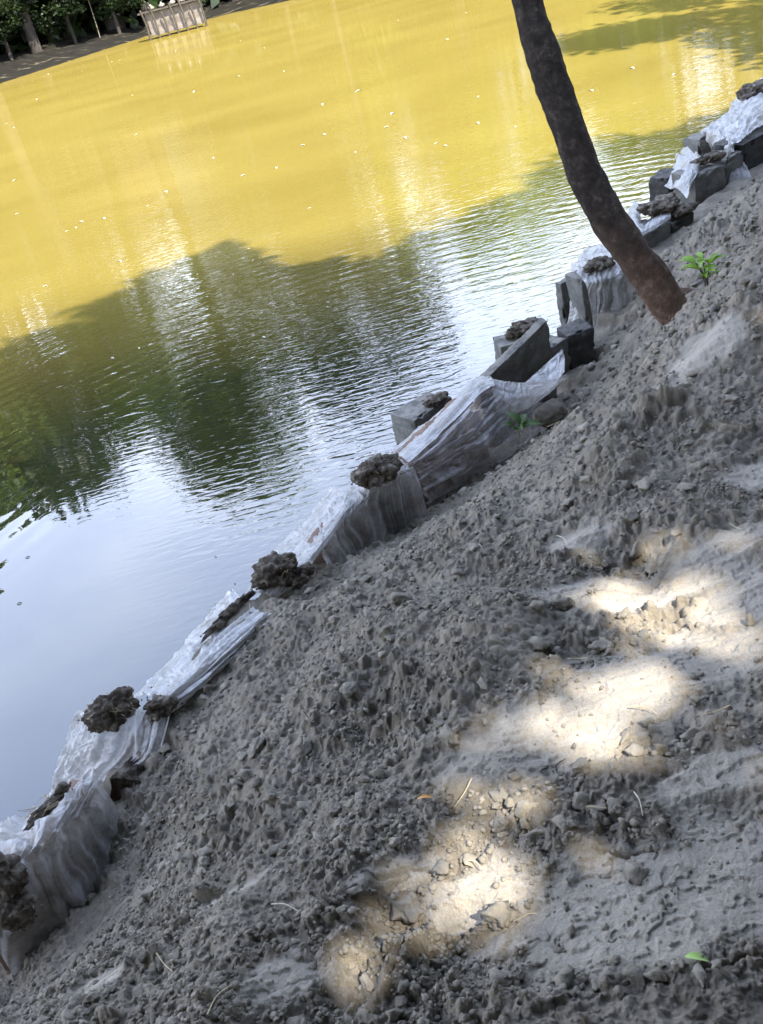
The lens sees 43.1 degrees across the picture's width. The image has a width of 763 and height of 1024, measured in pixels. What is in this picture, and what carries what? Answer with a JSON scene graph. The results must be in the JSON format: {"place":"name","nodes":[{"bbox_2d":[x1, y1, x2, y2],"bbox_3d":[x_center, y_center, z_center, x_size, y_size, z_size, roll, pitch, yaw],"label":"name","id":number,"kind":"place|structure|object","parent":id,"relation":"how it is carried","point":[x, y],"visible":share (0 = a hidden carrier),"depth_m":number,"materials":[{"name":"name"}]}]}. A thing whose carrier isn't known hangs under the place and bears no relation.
{"place":"outdoors","nodes":[
{"label":"outdoors","id":0,"kind":"place"},
{"bbox_2d":[0,0,762,843],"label":"water","id":1,"kind":"structure","parent":0,"point":[186,466],"depth_m":8.78,"materials":[{"name":"yellow liquid"}]},
{"bbox_2d":[88,0,100,37],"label":"bamboo pole","id":2,"kind":"object","parent":1,"relation":"in","point":[94,20],"visible":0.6,"depth_m":43.63,"materials":[{"name":"beige wood"}]},
{"bbox_2d":[137,0,207,40],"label":"bamboo landing","id":3,"kind":"object","parent":1,"relation":"in","point":[169,18],"visible":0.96,"depth_m":39.91,"materials":[{"name":"beige wood"}]},
{"bbox_2d":[493,335,521,359],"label":"concrete block","id":4,"kind":"object","parent":1,"relation":"on","point":[503,345],"depth_m":5.17,"materials":[{"name":"grey concrete"}]},
{"bbox_2d":[504,316,538,339],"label":"mud clump","id":5,"kind":"object","parent":4,"relation":"on","point":[519,328],"visible":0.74,"depth_m":5.15,"materials":[{"name":"soil"}]},
{"bbox_2d":[475,317,556,449],"bbox_3d":[0.676,-0.585,4.826,0.488,0.640,0.074,-29,34,-22],"label":"concrete slab","id":6,"kind":"object","parent":1,"relation":"in","point":[526,356],"depth_m":4.74,"materials":[{"name":"grey concrete"}]},
{"bbox_2d":[641,219,670,247],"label":"concrete block","id":7,"kind":"object","parent":1,"relation":"on","point":[657,235],"depth_m":5.78,"materials":[{"name":"grey concrete"}]},
{"bbox_2d":[627,201,643,230],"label":"plastic sheet","id":8,"kind":"object","parent":7,"relation":"on","point":[634,214],"visible":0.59,"depth_m":5.94,"materials":[{"name":"white plastic"}]},
{"bbox_2d":[641,213,670,234],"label":"plastic sheet","id":9,"kind":"object","parent":7,"relation":"on","point":[655,222],"visible":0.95,"depth_m":5.75,"materials":[{"name":"white plastic"}]},
{"bbox_2d":[648,168,673,217],"bbox_3d":[2.101,-2.205,7.110,0.167,0.592,0.245,13,40,37],"label":"concrete block","id":10,"kind":"object","parent":1,"relation":"on","point":[659,179],"depth_m":6.94,"materials":[{"name":"grey concrete"}]},
{"bbox_2d":[683,131,711,155],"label":"concrete block","id":11,"kind":"object","parent":1,"relation":"on","point":[697,143],"depth_m":7.38,"materials":[{"name":"grey concrete"}]},
{"bbox_2d":[710,125,762,169],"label":"concrete block","id":12,"kind":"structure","parent":1,"relation":"in","point":[750,145],"depth_m":6.71,"materials":[{"name":"grey concrete"}]},
{"bbox_2d":[700,77,762,151],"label":"plastic sheet","id":13,"kind":"object","parent":12,"relation":"on","point":[739,120],"visible":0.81,"depth_m":7.01,"materials":[{"name":"white plastic"}]},
{"bbox_2d":[736,78,762,100],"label":"mud clump","id":14,"kind":"object","parent":13,"relation":"on","point":[746,91],"visible":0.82,"depth_m":7.45,"materials":[{"name":"brown soil"}]},
{"bbox_2d":[0,0,762,1023],"bbox_3d":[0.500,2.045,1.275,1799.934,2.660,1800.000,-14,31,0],"label":"ground","id":15,"kind":"structure","parent":0,"point":[710,562],"depth_m":2.17,"materials":[{"name":"grey soil"}]},
{"bbox_2d":[0,0,20,33],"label":"broadleaf tree","id":16,"kind":"object","parent":15,"relation":"on","point":[4,7],"visible":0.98,"depth_m":40.96,"materials":[{"name":"green plant"}]},
{"bbox_2d":[0,0,38,59],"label":"broadleaf tree","id":17,"kind":"object","parent":15,"relation":"on","point":[12,24],"visible":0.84,"depth_m":42.58,"materials":[{"name":"green plant"}]},
{"bbox_2d":[0,855,40,974],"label":"concrete slab","id":18,"kind":"structure","parent":15,"relation":"on","point":[3,964],"depth_m":2.74,"materials":[{"name":"grey concrete"}]},
{"bbox_2d":[0,767,119,975],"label":"plastic sheet","id":19,"kind":"object","parent":18,"relation":"on","point":[66,863],"visible":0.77,"depth_m":2.74,"materials":[{"name":"plastic"}]},
{"bbox_2d":[0,851,28,899],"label":"mud clump","id":20,"kind":"object","parent":19,"relation":"on","point":[14,877],"visible":0.94,"depth_m":2.55,"materials":[{"name":"brown soil"}]},
{"bbox_2d":[0,890,35,931],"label":"mud clump","id":21,"kind":"object","parent":19,"relation":"on","point":[17,912],"visible":0.97,"depth_m":2.53,"materials":[{"name":"brown soil"}]},
{"bbox_2d":[18,784,71,830],"bbox_3d":[-0.956,0.845,2.763,0.159,0.041,0.102,-24,33,-16],"label":"mud clump","id":22,"kind":"object","parent":19,"relation":"on","point":[50,803],"visible":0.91,"depth_m":2.75,"materials":[{"name":"soil"}]},
{"bbox_2d":[54,781,69,794],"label":"mud clump","id":23,"kind":"object","parent":22,"relation":"on","point":[62,787],"visible":0.97,"depth_m":2.79,"materials":[{"name":"soil"}]},
{"bbox_2d":[16,10,42,53],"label":"broadleaf tree","id":24,"kind":"object","parent":15,"relation":"on","point":[32,38],"visible":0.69,"depth_m":43.35,"materials":[{"name":"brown plant"}]},
{"bbox_2d":[0,0,88,43],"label":"broadleaf tree","id":25,"kind":"object","parent":15,"relation":"on","point":[65,8],"visible":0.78,"depth_m":43.27,"materials":[{"name":"green plant"}]},
{"bbox_2d":[52,0,68,39],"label":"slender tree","id":26,"kind":"object","parent":15,"relation":"on","point":[64,34],"visible":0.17,"depth_m":46.09,"materials":[{"name":"green plant"}]},
{"bbox_2d":[28,779,97,857],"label":"concrete slab","id":27,"kind":"structure","parent":15,"relation":"on","point":[74,782],"depth_m":2.85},
{"bbox_2d":[47,710,170,796],"bbox_3d":[-0.961,0.894,3.172,0.710,0.552,0.237,-3,33,18],"label":"plastic sheet","id":28,"kind":"object","parent":27,"relation":"on","point":[85,750],"visible":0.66,"depth_m":3.03,"materials":[{"name":"white plastic"}]},
{"bbox_2d":[81,686,140,733],"bbox_3d":[-0.851,0.619,3.038,0.176,0.123,0.146,-14,31,0],"label":"mud clump","id":29,"kind":"object","parent":28,"relation":"on","point":[112,709],"visible":1,"depth_m":3.00,"materials":[{"name":"soil"}]},
{"bbox_2d":[57,0,144,33],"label":"broadleaf tree","id":30,"kind":"object","parent":15,"relation":"on","point":[112,9],"visible":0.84,"depth_m":44.12,"materials":[{"name":"green plant"}]},
{"bbox_2d":[0,0,218,53],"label":"undergrowth","id":31,"kind":"object","parent":15,"relation":"on","point":[87,24],"visible":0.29,"depth_m":45.69,"materials":[{"name":"green plant"}]},
{"bbox_2d":[99,1,126,31],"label":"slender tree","id":32,"kind":"object","parent":15,"relation":"on","point":[112,26],"visible":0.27,"depth_m":45.61,"materials":[{"name":"plant"}]},
{"bbox_2d":[109,756,140,800],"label":"soil block","id":33,"kind":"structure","parent":15,"relation":"on","point":[127,773],"depth_m":2.94,"materials":[{"name":"grey soil"}]},
{"bbox_2d":[141,0,148,25],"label":"palm tree","id":34,"kind":"object","parent":15,"relation":"on","point":[144,9],"visible":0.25,"depth_m":45.03,"materials":[{"name":"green plant"}]},
{"bbox_2d":[140,813,150,824],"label":"soil clod","id":35,"kind":"object","parent":15,"relation":"on","point":[146,818],"visible":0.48,"depth_m":2.73,"materials":[{"name":"grey soil"}]},
{"bbox_2d":[190,772,199,786],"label":"soil clod","id":36,"kind":"object","parent":15,"relation":"on","point":[195,777],"visible":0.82,"depth_m":2.61,"materials":[{"name":"grey soil"}]},
{"bbox_2d":[194,808,210,825],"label":"soil clod","id":37,"kind":"object","parent":15,"relation":"on","point":[199,819],"visible":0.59,"depth_m":2.43,"materials":[{"name":"grey soil"}]},
{"bbox_2d":[134,589,271,712],"bbox_3d":[-0.616,0.465,3.370,0.489,0.231,0.654,15,42,39],"label":"plastic sheet","id":38,"kind":"object","parent":15,"relation":"on","point":[182,676],"visible":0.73,"depth_m":3.21,"materials":[{"name":"white plastic"}]},
{"bbox_2d":[143,694,178,721],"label":"mud clump","id":39,"kind":"object","parent":38,"relation":"on","point":[157,707],"visible":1,"depth_m":3.00,"materials":[{"name":"soil"}]},
{"bbox_2d":[201,590,256,642],"bbox_3d":[-0.530,0.354,3.340,0.203,0.054,0.226,-14,31,0],"label":"mud clump","id":40,"kind":"object","parent":38,"relation":"on","point":[226,615],"visible":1,"depth_m":3.33,"materials":[{"name":"soil"}]},
{"bbox_2d":[207,984,231,1014],"bbox_3d":[-0.276,0.821,1.630,0.009,0.013,0.064,7,37,32],"label":"dry rootlet","id":41,"kind":"object","parent":15,"relation":"on","point":[215,998],"visible":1,"depth_m":1.63,"materials":[{"name":"plant"}]},
{"bbox_2d":[247,735,267,758],"bbox_3d":[-0.323,0.602,2.476,0.045,0.048,0.081,9,38,33],"label":"soil clod","id":42,"kind":"object","parent":15,"relation":"on","point":[256,745],"visible":0.96,"depth_m":2.46,"materials":[{"name":"grey soil"}]},
{"bbox_2d":[263,784,283,797],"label":"soil clod","id":43,"kind":"object","parent":15,"relation":"on","point":[269,788],"visible":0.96,"depth_m":2.25,"materials":[{"name":"grey soil"}]},
{"bbox_2d":[271,903,297,910],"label":"dry stalk","id":44,"kind":"object","parent":15,"relation":"on","point":[283,904],"visible":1,"depth_m":1.82,"materials":[{"name":"beige plant"}]},
{"bbox_2d":[291,562,314,584],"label":"mud clump","id":45,"kind":"object","parent":15,"relation":"on","point":[301,574],"visible":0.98,"depth_m":3.46,"materials":[{"name":"brown soil"}]},
{"bbox_2d":[307,503,371,563],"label":"concrete slab","id":46,"kind":"structure","parent":15,"relation":"on","point":[319,559],"depth_m":3.79,"materials":[{"name":"grey concrete"}]},
{"bbox_2d":[243,485,354,597],"bbox_3d":[-0.323,0.158,3.901,0.518,0.355,1.000,-14,31,0],"label":"plastic sheet","id":47,"kind":"object","parent":46,"relation":"on","point":[293,541],"visible":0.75,"depth_m":3.86,"materials":[{"name":"white plastic"}]},
{"bbox_2d":[250,550,297,589],"bbox_3d":[-0.382,0.209,3.454,0.199,0.147,0.143,-34,37,-29],"label":"mud clump","id":48,"kind":"object","parent":47,"relation":"on","point":[273,568],"visible":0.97,"depth_m":3.41,"materials":[{"name":"soil"}]},
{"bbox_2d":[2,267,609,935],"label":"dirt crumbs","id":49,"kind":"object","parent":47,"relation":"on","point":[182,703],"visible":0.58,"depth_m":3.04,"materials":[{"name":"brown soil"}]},
{"bbox_2d":[301,459,425,564],"bbox_3d":[-0.052,0.114,3.961,0.248,0.453,0.676,12,40,36],"label":"plastic sheet","id":50,"kind":"object","parent":46,"relation":"on","point":[349,536],"visible":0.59,"depth_m":3.92,"materials":[{"name":"grey plastic"}]},
{"bbox_2d":[350,453,403,489],"bbox_3d":[-0.018,-0.169,3.888,0.229,0.108,0.160,-23,32,-14],"label":"mud clump","id":51,"kind":"object","parent":50,"relation":"on","point":[376,470],"visible":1,"depth_m":3.84,"materials":[{"name":"soil"}]},
{"bbox_2d":[339,681,356,699],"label":"soil clod","id":52,"kind":"object","parent":15,"relation":"on","point":[347,690],"visible":1,"depth_m":2.39,"materials":[{"name":"grey soil"}]},
{"bbox_2d":[357,473,411,526],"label":"concrete slab","id":53,"kind":"structure","parent":15,"relation":"on","point":[383,504],"depth_m":3.98,"materials":[{"name":"grey concrete"}]},
{"bbox_2d":[378,626,393,640],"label":"soil clod","id":54,"kind":"object","parent":15,"relation":"on","point":[386,630],"visible":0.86,"depth_m":2.52,"materials":[{"name":"grey soil"}]},
{"bbox_2d":[389,592,412,604],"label":"soil clod","id":55,"kind":"object","parent":15,"relation":"on","point":[398,598],"visible":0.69,"depth_m":2.65,"materials":[{"name":"grey soil"}]},
{"bbox_2d":[390,892,424,924],"bbox_3d":[0.052,0.727,1.769,0.066,0.045,0.066,5,36,29],"label":"soil clod","id":56,"kind":"object","parent":15,"relation":"on","point":[407,909],"visible":0.97,"depth_m":1.75,"materials":[{"name":"beige soil"}]},
{"bbox_2d":[391,392,451,443],"bbox_3d":[0.266,-0.387,5.438,0.320,0.505,0.216,-34,36,-29],"label":"concrete block","id":57,"kind":"object","parent":15,"relation":"on","point":[408,418],"depth_m":5.28,"materials":[{"name":"grey concrete"}]},
{"bbox_2d":[421,391,448,406],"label":"mud clump","id":58,"kind":"object","parent":57,"relation":"on","point":[437,398],"visible":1,"depth_m":5.26,"materials":[{"name":"soil"}]},
{"bbox_2d":[418,794,433,798],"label":"fallen leaf","id":59,"kind":"object","parent":15,"relation":"on","point":[424,795],"visible":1,"depth_m":1.90,"materials":[{"name":"plant"}]},
{"bbox_2d":[395,398,489,505],"bbox_3d":[0.311,-0.068,4.498,0.165,0.738,0.609,11,40,36],"label":"concrete slab","id":60,"kind":"object","parent":15,"relation":"on","point":[456,461],"depth_m":4.33,"materials":[{"name":"grey concrete"}]},
{"bbox_2d":[392,376,544,505],"bbox_3d":[0.427,-0.394,4.467,0.393,0.409,1.101,17,43,41],"label":"plastic sheet","id":61,"kind":"object","parent":60,"relation":"on","point":[473,421],"visible":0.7,"depth_m":4.26,"materials":[{"name":"grey plastic"}]},
{"bbox_2d":[492,375,566,413],"bbox_3d":[0.679,-0.548,4.391,0.347,0.127,0.172,-8,32,11],"label":"plastic sheet","id":62,"kind":"object","parent":61,"relation":"on","point":[527,395],"visible":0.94,"depth_m":4.38,"materials":[{"name":"white plastic"}]},
{"bbox_2d":[525,349,564,386],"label":"plastic sheet","id":63,"kind":"object","parent":61,"relation":"on","point":[553,367],"visible":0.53,"depth_m":4.56,"materials":[{"name":"white plastic"}]},
{"bbox_2d":[454,778,472,806],"bbox_3d":[0.159,0.545,1.874,0.004,0.015,0.068,13,40,37],"label":"dry rootlet","id":64,"kind":"object","parent":15,"relation":"on","point":[464,791],"visible":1,"depth_m":1.88,"materials":[{"name":"plant"}]},
{"bbox_2d":[480,900,509,930],"bbox_3d":[0.206,0.693,1.661,0.059,0.042,0.046,-27,33,-20],"label":"soil clod","id":65,"kind":"object","parent":15,"relation":"on","point":[496,914],"visible":1,"depth_m":1.66,"materials":[{"name":"beige soil"}]},
{"bbox_2d":[493,809,508,832],"bbox_3d":[0.224,0.580,1.814,0.043,0.040,0.045,13,40,37],"label":"soil clod","id":66,"kind":"object","parent":15,"relation":"on","point":[500,823],"visible":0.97,"depth_m":1.80,"materials":[{"name":"beige soil"}]},
{"bbox_2d":[491,587,510,596],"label":"soil clod","id":67,"kind":"object","parent":15,"relation":"on","point":[496,591],"visible":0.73,"depth_m":2.45,"materials":[{"name":"grey soil"}]},
{"bbox_2d":[502,412,542,444],"bbox_3d":[0.613,-0.362,4.284,0.145,0.141,0.157,-33,36,-28],"label":"weed","id":68,"kind":"object","parent":15,"relation":"on","point":[519,420],"visible":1,"depth_m":4.28,"materials":[{"name":"green plant"}]},
{"bbox_2d":[513,913,536,921],"bbox_3d":[0.245,0.691,1.651,0.043,0.010,0.010,-14,31,0],"label":"dry rootlet","id":69,"kind":"object","parent":15,"relation":"on","point":[526,915],"visible":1,"depth_m":1.65,"materials":[{"name":"plant"}]},
{"bbox_2d":[532,398,567,428],"bbox_3d":[0.795,-0.464,4.543,0.169,0.127,0.159,-14,31,0],"label":"rounded boulder","id":70,"kind":"object","parent":15,"relation":"on","point":[553,411],"visible":0.86,"depth_m":4.49,"materials":[{"name":"grey stone"}]},
{"bbox_2d":[549,335,570,383],"bbox_3d":[0.917,-0.692,5.109,0.157,0.476,0.140,-33,36,-28],"label":"concrete block","id":71,"kind":"object","parent":15,"relation":"on","point":[557,344],"depth_m":4.99,"materials":[{"name":"grey concrete"}]},
{"bbox_2d":[555,277,569,325],"bbox_3d":[1.114,-1.079,5.701,0.122,0.615,0.071,-32,35,-26],"label":"concrete slab","id":72,"kind":"object","parent":15,"relation":"on","point":[563,297],"depth_m":5.57,"materials":[{"name":"grey concrete"}]},
{"bbox_2d":[550,597,574,611],"bbox_3d":[0.441,0.223,2.353,0.059,0.054,0.056,-3,33,18],"label":"soil clod","id":73,"kind":"object","parent":15,"relation":"on","point":[562,603],"visible":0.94,"depth_m":2.34,"materials":[{"name":"grey soil"}]},
{"bbox_2d":[556,318,597,369],"bbox_3d":[1.062,-0.753,5.186,0.170,0.532,0.177,-20,32,-8],"label":"concrete block","id":74,"kind":"object","parent":15,"relation":"on","point":[578,334],"depth_m":5.03,"materials":[{"name":"grey concrete"}]},
{"bbox_2d":[571,757,590,774],"bbox_3d":[0.385,0.493,1.868,0.037,0.033,0.045,-14,31,0],"label":"soil clod","id":75,"kind":"object","parent":15,"relation":"on","point":[580,765],"visible":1,"depth_m":1.86,"materials":[{"name":"beige soil"}]},
{"bbox_2d":[565,271,627,326],"bbox_3d":[1.264,-1.073,5.559,0.301,0.690,0.189,-22,32,-12],"label":"concrete block","id":76,"kind":"object","parent":15,"relation":"on","point":[578,292],"depth_m":5.38,"materials":[{"name":"grey concrete"}]},
{"bbox_2d":[567,262,584,322],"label":"plastic sheet","id":77,"kind":"object","parent":76,"relation":"hanging from","point":[573,314],"visible":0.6,"depth_m":5.48,"materials":[{"name":"white plastic"}]},
{"bbox_2d":[576,244,633,327],"bbox_3d":[1.260,-1.270,5.510,0.288,0.417,0.497,-10,31,7],"label":"plastic sheet","id":78,"kind":"object","parent":76,"relation":"on","point":[595,283],"visible":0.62,"depth_m":5.30,"materials":[{"name":"white plastic"}]},
{"bbox_2d":[582,255,615,272],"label":"mud clump","id":79,"kind":"object","parent":78,"relation":"on","point":[598,263],"visible":1,"depth_m":5.27,"materials":[{"name":"soil"}]},
{"bbox_2d":[511,0,694,325],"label":"leaning tree","id":80,"kind":"object","parent":15,"relation":"on","point":[646,271],"visible":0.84,"depth_m":4.29,"materials":[{"name":"brown plant"}]},
{"bbox_2d":[634,791,642,815],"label":"dry stalk","id":81,"kind":"object","parent":15,"relation":"on","point":[639,801],"visible":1,"depth_m":1.72,"materials":[{"name":"beige plant"}]},
{"bbox_2d":[635,386,652,396],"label":"soil clod","id":82,"kind":"object","parent":15,"relation":"on","point":[644,390],"visible":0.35,"depth_m":3.32,"materials":[{"name":"grey soil"}]},
{"bbox_2d":[648,720,684,748],"bbox_3d":[0.556,0.442,1.890,0.077,0.047,0.072,12,40,37],"label":"soil clod","id":83,"kind":"object","parent":15,"relation":"on","point":[666,732],"visible":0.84,"depth_m":1.88,"materials":[{"name":"grey soil"}]},
{"bbox_2d":[650,211,693,233],"bbox_3d":[1.834,-1.540,6.092,0.232,0.667,0.218,-33,36,-28],"label":"concrete block","id":84,"kind":"object","parent":15,"relation":"on","point":[677,223],"depth_m":5.87,"materials":[{"name":"grey concrete"}]},
{"bbox_2d":[636,192,680,216],"bbox_3d":[1.701,-1.873,5.915,0.300,0.109,0.267,-14,31,0],"label":"mud clump","id":85,"kind":"object","parent":84,"relation":"on","point":[659,205],"visible":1,"depth_m":5.86,"materials":[{"name":"soil"}]},
{"bbox_2d":[671,202,698,216],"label":"mud clump","id":86,"kind":"object","parent":84,"relation":"on","point":[682,209],"visible":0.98,"depth_m":5.83,"materials":[{"name":"soil"}]},
{"bbox_2d":[685,952,708,961],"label":"fallen leaf","id":87,"kind":"object","parent":15,"relation":"on","point":[695,955],"visible":1,"depth_m":1.45,"materials":[{"name":"green plant"}]},
{"bbox_2d":[671,163,725,204],"bbox_3d":[2.177,-1.985,6.603,0.285,0.743,0.240,-26,33,-18],"label":"concrete block","id":88,"kind":"object","parent":15,"relation":"on","point":[709,180],"depth_m":6.38,"materials":[{"name":"grey concrete"}]},
{"bbox_2d":[664,147,700,197],"bbox_3d":[2.072,-2.345,6.675,0.228,0.285,1.262,-6,32,14],"label":"plastic sheet","id":89,"kind":"object","parent":88,"relation":"on","point":[684,158],"visible":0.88,"depth_m":6.43,"materials":[{"name":"white plastic"}]},
{"bbox_2d":[689,150,726,164],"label":"mud clump","id":90,"kind":"object","parent":88,"relation":"on","point":[712,156],"visible":1,"depth_m":6.35,"materials":[{"name":"brown soil"}]},
{"bbox_2d":[677,252,726,286],"bbox_3d":[1.393,-1.034,4.200,0.157,0.163,0.219,-36,37,-31],"label":"leafy seedling","id":91,"kind":"object","parent":15,"relation":"on","point":[706,268],"visible":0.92,"depth_m":4.17,"materials":[{"name":"green plant"}]},
{"bbox_2d":[697,705,730,715],"bbox_3d":[0.640,0.383,1.859,0.070,0.008,0.010,-14,31,0],"label":"dry rootlet","id":92,"kind":"object","parent":15,"relation":"on","point":[716,710],"visible":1,"depth_m":1.86,"materials":[{"name":"plant"}]},
{"bbox_2d":[711,150,742,185],"bbox_3d":[2.391,-2.143,6.773,0.241,0.724,0.221,-36,37,-31],"label":"concrete block","id":93,"kind":"object","parent":15,"relation":"on","point":[732,161],"depth_m":6.54,"materials":[{"name":"grey concrete"}]},
{"bbox_2d":[724,138,750,182],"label":"plastic sheet","id":94,"kind":"object","parent":93,"relation":"on","point":[740,172],"visible":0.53,"depth_m":6.57,"materials":[{"name":"white plastic"}]}
]}

